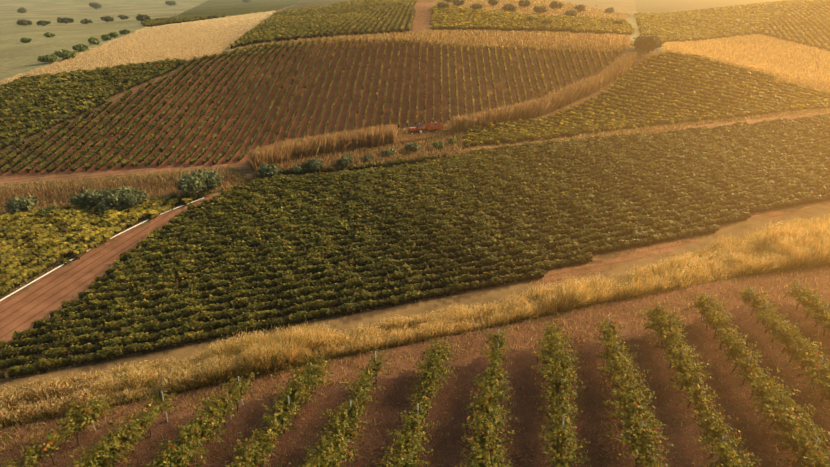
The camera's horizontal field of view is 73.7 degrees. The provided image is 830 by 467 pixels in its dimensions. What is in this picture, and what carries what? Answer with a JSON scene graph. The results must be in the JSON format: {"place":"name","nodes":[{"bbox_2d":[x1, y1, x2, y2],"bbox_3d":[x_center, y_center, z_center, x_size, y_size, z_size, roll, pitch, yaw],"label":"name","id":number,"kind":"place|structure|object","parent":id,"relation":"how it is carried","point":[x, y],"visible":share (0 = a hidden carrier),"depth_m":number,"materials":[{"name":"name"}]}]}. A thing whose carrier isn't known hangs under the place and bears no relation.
{"place":"outdoors","nodes":[
{"label":"outdoors","id":0,"kind":"place"},
{"bbox_2d":[0,0,829,466],"bbox_3d":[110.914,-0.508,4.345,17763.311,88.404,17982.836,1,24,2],"label":"ground","id":1,"kind":"structure","parent":0,"point":[26,306],"depth_m":70.74,"materials":[{"name":"brown soil"}]},
{"bbox_2d":[4,195,38,213],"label":"bush","id":2,"kind":"object","parent":1,"relation":"on","point":[20,204],"visible":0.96,"depth_m":101.51,"materials":[{"name":"green plant"}]},
{"bbox_2d":[16,7,26,12],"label":"tree","id":3,"kind":"object","parent":1,"relation":"on","point":[21,10],"visible":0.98,"depth_m":1158.86,"materials":[{"name":"green plant"}]},
{"bbox_2d":[16,19,31,25],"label":"tree","id":4,"kind":"object","parent":1,"relation":"on","point":[23,22],"visible":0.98,"depth_m":549.13,"materials":[{"name":"green plant"}]},
{"bbox_2d":[20,37,31,42],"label":"tree","id":5,"kind":"object","parent":1,"relation":"on","point":[25,40],"visible":0.96,"depth_m":294.02,"materials":[{"name":"green plant"}]},
{"bbox_2d":[36,20,49,25],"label":"tree","id":6,"kind":"object","parent":1,"relation":"on","point":[41,22],"visible":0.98,"depth_m":518.61,"materials":[{"name":"green plant"}]},
{"bbox_2d":[37,53,57,62],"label":"tree","id":7,"kind":"object","parent":1,"relation":"on","point":[49,58],"visible":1,"depth_m":208.83,"materials":[{"name":"green plant"}]},
{"bbox_2d":[37,205,57,215],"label":"bush","id":8,"kind":"object","parent":1,"relation":"on","point":[44,211],"visible":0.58,"depth_m":100.30,"materials":[{"name":"green plant"}]},
{"bbox_2d":[44,32,54,36],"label":"tree","id":9,"kind":"object","parent":1,"relation":"on","point":[47,34],"visible":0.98,"depth_m":322.71,"materials":[{"name":"green plant"}]},
{"bbox_2d":[54,49,76,59],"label":"tree","id":10,"kind":"object","parent":1,"relation":"on","point":[65,54],"visible":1,"depth_m":215.90,"materials":[{"name":"green plant"}]},
{"bbox_2d":[57,17,73,23],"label":"tree","id":11,"kind":"object","parent":1,"relation":"on","point":[66,20],"visible":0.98,"depth_m":569.97,"materials":[{"name":"green plant"}]},
{"bbox_2d":[72,43,88,51],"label":"tree","id":12,"kind":"object","parent":1,"relation":"on","point":[79,47],"visible":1,"depth_m":243.24,"materials":[{"name":"green plant"}]},
{"bbox_2d":[80,19,92,23],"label":"tree","id":13,"kind":"object","parent":1,"relation":"on","point":[84,21],"visible":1,"depth_m":520.17,"materials":[{"name":"green plant"}]},
{"bbox_2d":[67,187,112,207],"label":"bush","id":14,"kind":"object","parent":1,"relation":"on","point":[90,198],"visible":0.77,"depth_m":102.17,"materials":[{"name":"green plant"}]},
{"bbox_2d":[0,58,181,149],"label":"vines","id":15,"kind":"object","parent":1,"relation":"on","point":[26,99],"visible":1,"depth_m":157.20,"materials":[{"name":"green plant"}]},
{"bbox_2d":[88,36,99,44],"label":"tree","id":16,"kind":"object","parent":1,"relation":"on","point":[92,40],"visible":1,"depth_m":269.10,"materials":[{"name":"green plant"}]},
{"bbox_2d":[89,2,102,8],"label":"tree","id":17,"kind":"object","parent":1,"relation":"on","point":[95,5],"visible":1,"depth_m":1366.56,"materials":[{"name":"green plant"}]},
{"bbox_2d":[0,192,203,296],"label":"vines","id":18,"kind":"object","parent":1,"relation":"on","point":[49,229],"visible":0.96,"depth_m":92.35,"materials":[{"name":"green plant"}]},
{"bbox_2d":[101,34,110,40],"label":"tree","id":19,"kind":"object","parent":1,"relation":"on","point":[105,37],"visible":1,"depth_m":289.04,"materials":[{"name":"green plant"}]},
{"bbox_2d":[100,15,113,21],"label":"tree","id":20,"kind":"object","parent":1,"relation":"on","point":[106,18],"visible":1,"depth_m":547.03,"materials":[{"name":"green plant"}]},
{"bbox_2d":[95,193,123,210],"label":"bush","id":21,"kind":"object","parent":1,"relation":"on","point":[102,205],"visible":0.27,"depth_m":100.21,"materials":[{"name":"green plant"}]},
{"bbox_2d":[108,32,117,37],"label":"tree","id":22,"kind":"object","parent":1,"relation":"on","point":[114,34],"visible":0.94,"depth_m":306.63,"materials":[{"name":"green plant"}]},
{"bbox_2d":[0,182,243,298],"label":"road verge","id":23,"kind":"object","parent":1,"relation":"on","point":[10,291],"depth_m":80.67,"materials":[{"name":"brown plant"}]},
{"bbox_2d":[0,197,203,300],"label":"wall","id":24,"kind":"structure","parent":23,"relation":"on","point":[88,250],"depth_m":84.75,"materials":[{"name":"white"}]},
{"bbox_2d":[118,14,128,19],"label":"tree","id":25,"kind":"object","parent":1,"relation":"on","point":[121,17],"visible":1,"depth_m":605.97,"materials":[{"name":"green plant"}]},
{"bbox_2d":[119,29,129,33],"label":"tree","id":26,"kind":"object","parent":1,"relation":"on","point":[124,31],"visible":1,"depth_m":330.48,"materials":[{"name":"green plant"}]},
{"bbox_2d":[0,165,250,191],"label":"verge track","id":27,"kind":"structure","parent":1,"relation":"on","point":[245,179],"depth_m":119.28,"materials":[{"name":"brown soil"}]},
{"bbox_2d":[102,185,148,209],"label":"bush","id":28,"kind":"object","parent":1,"relation":"on","point":[118,197],"visible":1,"depth_m":101.36,"materials":[{"name":"green plant"}]},
{"bbox_2d":[10,186,241,344],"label":"road verge","id":29,"kind":"object","parent":1,"relation":"on","point":[97,276],"depth_m":74.58,"materials":[{"name":"brown plant"}]},
{"bbox_2d":[0,12,270,84],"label":"wheat field","id":30,"kind":"structure","parent":1,"relation":"on","point":[112,58],"depth_m":231.11,"materials":[{"name":"beige plant"}]},
{"bbox_2d":[135,14,151,20],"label":"tree","id":31,"kind":"object","parent":1,"relation":"on","point":[140,17],"visible":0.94,"depth_m":483.52,"materials":[{"name":"green plant"}]},
{"bbox_2d":[165,0,176,5],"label":"tree","id":32,"kind":"object","parent":1,"relation":"on","point":[171,2],"visible":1,"depth_m":1620.68,"materials":[{"name":"green plant"}]},
{"bbox_2d":[140,14,225,26],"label":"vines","id":33,"kind":"object","parent":1,"relation":"on","point":[156,22],"visible":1,"depth_m":465.79,"materials":[{"name":"green plant"}]},
{"bbox_2d":[176,166,224,197],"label":"bush","id":34,"kind":"object","parent":1,"relation":"on","point":[199,181],"visible":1,"depth_m":107.19,"materials":[{"name":"green plant"}]},
{"bbox_2d":[0,37,441,173],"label":"vines","id":35,"kind":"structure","parent":1,"relation":"on","point":[264,49],"depth_m":151.52,"materials":[{"name":"green plant"}]},
{"bbox_2d":[257,162,281,176],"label":"bush","id":36,"kind":"object","parent":1,"relation":"on","point":[267,169],"visible":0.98,"depth_m":122.56,"materials":[{"name":"green plant"}]},
{"bbox_2d":[291,165,302,172],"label":"bush","id":37,"kind":"object","parent":1,"relation":"on","point":[297,168],"visible":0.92,"depth_m":125.97,"materials":[{"name":"green plant"}]},
{"bbox_2d":[301,157,323,170],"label":"bush","id":38,"kind":"object","parent":1,"relation":"on","point":[315,164],"visible":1,"depth_m":127.64,"materials":[{"name":"green plant"}]},
{"bbox_2d":[230,0,416,48],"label":"vines","id":39,"kind":"object","parent":1,"relation":"on","point":[350,17],"visible":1,"depth_m":258.63,"materials":[{"name":"green plant"}]},
{"bbox_2d":[336,153,353,165],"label":"bush","id":40,"kind":"object","parent":1,"relation":"on","point":[345,159],"visible":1,"depth_m":130.48,"materials":[{"name":"green plant"}]},
{"bbox_2d":[0,53,690,215],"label":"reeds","id":41,"kind":"object","parent":1,"relation":"on","point":[42,199],"visible":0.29,"depth_m":120.50,"materials":[{"name":"brown plant"}]},
{"bbox_2d":[363,155,373,160],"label":"bush","id":42,"kind":"object","parent":1,"relation":"on","point":[368,157],"visible":1,"depth_m":134.48,"materials":[{"name":"green plant"}]},
{"bbox_2d":[380,148,395,155],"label":"bush","id":43,"kind":"object","parent":1,"relation":"on","point":[390,151],"visible":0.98,"depth_m":137.70,"materials":[{"name":"green plant"}]},
{"bbox_2d":[182,0,633,62],"bbox_3d":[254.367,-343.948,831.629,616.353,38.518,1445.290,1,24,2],"label":"dry grass","id":44,"kind":"structure","parent":1,"relation":"on","point":[520,40],"depth_m":207.57,"materials":[{"name":"beige plant"}]},
{"bbox_2d":[404,142,420,151],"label":"bush","id":45,"kind":"object","parent":1,"relation":"on","point":[414,146],"visible":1,"depth_m":140.62,"materials":[{"name":"green plant"}]},
{"bbox_2d":[0,301,825,466],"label":"trunks","id":46,"kind":"object","parent":1,"relation":"on","point":[822,398],"visible":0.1,"depth_m":22.45,"materials":[{"name":"brown plant"}]},
{"bbox_2d":[0,280,829,466],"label":"vines","id":47,"kind":"object","parent":46,"relation":"on","point":[639,439],"visible":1,"depth_m":20.91,"materials":[{"name":"green plant"}]},
{"bbox_2d":[0,113,829,378],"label":"vines","id":48,"kind":"object","parent":1,"relation":"on","point":[740,150],"visible":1,"depth_m":94.28,"materials":[{"name":"green plant"}]},
{"bbox_2d":[0,213,829,427],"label":"grass strip","id":49,"kind":"object","parent":1,"relation":"on","point":[280,361],"depth_m":29.23,"materials":[{"name":"yellow plant"}]},
{"bbox_2d":[0,218,829,422],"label":"grass heads","id":50,"kind":"object","parent":1,"relation":"on","point":[292,345],"depth_m":27.68,"materials":[{"name":"yellow plant"}]},
{"bbox_2d":[0,265,829,453],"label":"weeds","id":51,"kind":"object","parent":1,"relation":"on","point":[12,435],"visible":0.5,"depth_m":27.11,"materials":[{"name":"yellow plant"}]},
{"bbox_2d":[1,193,828,376],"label":"trunks","id":52,"kind":"object","parent":1,"relation":"on","point":[381,298],"visible":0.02,"depth_m":75.70,"materials":[{"name":"brown plant"}]},
{"bbox_2d":[1,305,829,466],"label":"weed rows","id":53,"kind":"object","parent":1,"relation":"on","point":[603,448],"visible":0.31,"depth_m":21.56,"materials":[{"name":"green plant"}]},
{"bbox_2d":[408,121,423,133],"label":"tractor","id":54,"kind":"object","parent":1,"relation":"on","point":[418,129],"visible":0.85,"depth_m":151.67,"materials":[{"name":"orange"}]},
{"bbox_2d":[425,123,442,131],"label":"trailer","id":55,"kind":"object","parent":1,"relation":"on","point":[430,127],"visible":0.77,"depth_m":153.04,"materials":[{"name":"red metal"}]},
{"bbox_2d":[432,140,444,149],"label":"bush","id":56,"kind":"object","parent":1,"relation":"on","point":[438,144],"visible":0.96,"depth_m":142.29,"materials":[{"name":"green plant"}]},
{"bbox_2d":[244,52,638,170],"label":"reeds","id":57,"kind":"object","parent":1,"relation":"on","point":[279,152],"visible":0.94,"depth_m":152.17,"materials":[{"name":"beige plant"}]},
{"bbox_2d":[437,2,448,7],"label":"tree","id":58,"kind":"object","parent":1,"relation":"on","point":[442,4],"visible":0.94,"depth_m":287.04,"materials":[{"name":"green plant"}]},
{"bbox_2d":[448,138,457,143],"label":"bush","id":59,"kind":"object","parent":1,"relation":"on","point":[452,141],"visible":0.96,"depth_m":146.55,"materials":[{"name":"green plant"}]},
{"bbox_2d":[87,280,828,466],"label":"vine stakes","id":60,"kind":"object","parent":1,"relation":"on","point":[555,345],"visible":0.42,"depth_m":22.70,"materials":[{"name":"brown wood"}]},
{"bbox_2d":[451,0,464,5],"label":"tree","id":61,"kind":"object","parent":1,"relation":"on","point":[458,2],"visible":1,"depth_m":309.30,"materials":[{"name":"green plant"}]},
{"bbox_2d":[470,3,482,8],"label":"tree","id":62,"kind":"object","parent":1,"relation":"on","point":[475,6],"visible":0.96,"depth_m":282.07,"materials":[{"name":"green plant"}]},
{"bbox_2d":[488,0,498,4],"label":"tree","id":63,"kind":"object","parent":1,"relation":"on","point":[493,2],"visible":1,"depth_m":318.02,"materials":[{"name":"green plant"}]},
{"bbox_2d":[502,3,516,11],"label":"tree","id":64,"kind":"object","parent":1,"relation":"on","point":[508,7],"visible":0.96,"depth_m":281.19,"materials":[{"name":"green plant"}]},
{"bbox_2d":[518,0,529,7],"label":"tree","id":65,"kind":"object","parent":1,"relation":"on","point":[524,3],"visible":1,"depth_m":306.10,"materials":[{"name":"green plant"}]},
{"bbox_2d":[439,43,619,120],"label":"vines","id":66,"kind":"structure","parent":1,"relation":"on","point":[533,70],"depth_m":184.72,"materials":[{"name":"green plant"}]},
{"bbox_2d":[526,16,537,20],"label":"tree","id":67,"kind":"object","parent":1,"relation":"on","point":[532,18],"visible":0.5,"depth_m":241.16,"materials":[{"name":"green plant"}]},
{"bbox_2d":[430,5,634,34],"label":"vines","id":68,"kind":"object","parent":1,"relation":"on","point":[452,18],"visible":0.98,"depth_m":240.31,"materials":[{"name":"green plant"}]},
{"bbox_2d":[533,6,546,12],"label":"tree","id":69,"kind":"object","parent":1,"relation":"on","point":[541,9],"visible":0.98,"depth_m":276.14,"materials":[{"name":"green plant"}]},
{"bbox_2d":[541,19,551,23],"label":"tree","id":70,"kind":"object","parent":1,"relation":"on","point":[546,21],"visible":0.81,"depth_m":233.65,"materials":[{"name":"green plant"}]},
{"bbox_2d":[549,1,563,8],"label":"tree","id":71,"kind":"object","parent":1,"relation":"on","point":[554,4],"visible":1,"depth_m":302.83,"materials":[{"name":"green plant"}]},
{"bbox_2d":[564,10,577,16],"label":"tree","id":72,"kind":"object","parent":1,"relation":"on","point":[571,13],"visible":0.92,"depth_m":266.90,"materials":[{"name":"green plant"}]},
{"bbox_2d":[574,4,585,11],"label":"tree","id":73,"kind":"object","parent":1,"relation":"on","point":[580,7],"visible":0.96,"depth_m":302.56,"materials":[{"name":"green plant"}]},
{"bbox_2d":[604,7,614,12],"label":"tree","id":74,"kind":"object","parent":1,"relation":"on","point":[610,10],"visible":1,"depth_m":357.16,"materials":[{"name":"green plant"}]},
{"bbox_2d":[613,20,622,24],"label":"tree","id":75,"kind":"object","parent":1,"relation":"on","point":[617,22],"visible":0.5,"depth_m":261.34,"materials":[{"name":"green plant"}]},
{"bbox_2d":[462,51,829,147],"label":"vineyard field","id":76,"kind":"structure","parent":1,"relation":"on","point":[696,110],"depth_m":175.79,"materials":[{"name":"green plant"}]},
{"bbox_2d":[630,32,663,52],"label":"tree","id":77,"kind":"object","parent":1,"relation":"on","point":[646,42],"visible":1,"depth_m":194.05,"materials":[{"name":"green plant"}]},
{"bbox_2d":[530,204,821,284],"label":"track weeds","id":78,"kind":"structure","parent":1,"relation":"on","point":[631,256],"depth_m":84.04,"materials":[{"name":"brown plant"}]},
{"bbox_2d":[574,107,829,137],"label":"road verge","id":79,"kind":"object","parent":1,"relation":"on","point":[722,119],"depth_m":166.38,"materials":[{"name":"brown plant"}]},
{"bbox_2d":[634,0,791,50],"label":"vines","id":80,"kind":"object","parent":1,"relation":"on","point":[715,22],"visible":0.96,"depth_m":339.26,"materials":[{"name":"green plant"}]},
{"bbox_2d":[758,0,829,50],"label":"vines","id":81,"kind":"object","parent":1,"relation":"on","point":[806,11],"visible":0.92,"depth_m":312.71,"materials":[{"name":"green plant"}]},
{"bbox_2d":[661,34,829,92],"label":"wheat field","id":82,"kind":"structure","parent":0,"point":[805,67],"depth_m":239.35,"materials":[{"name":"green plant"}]}
]}

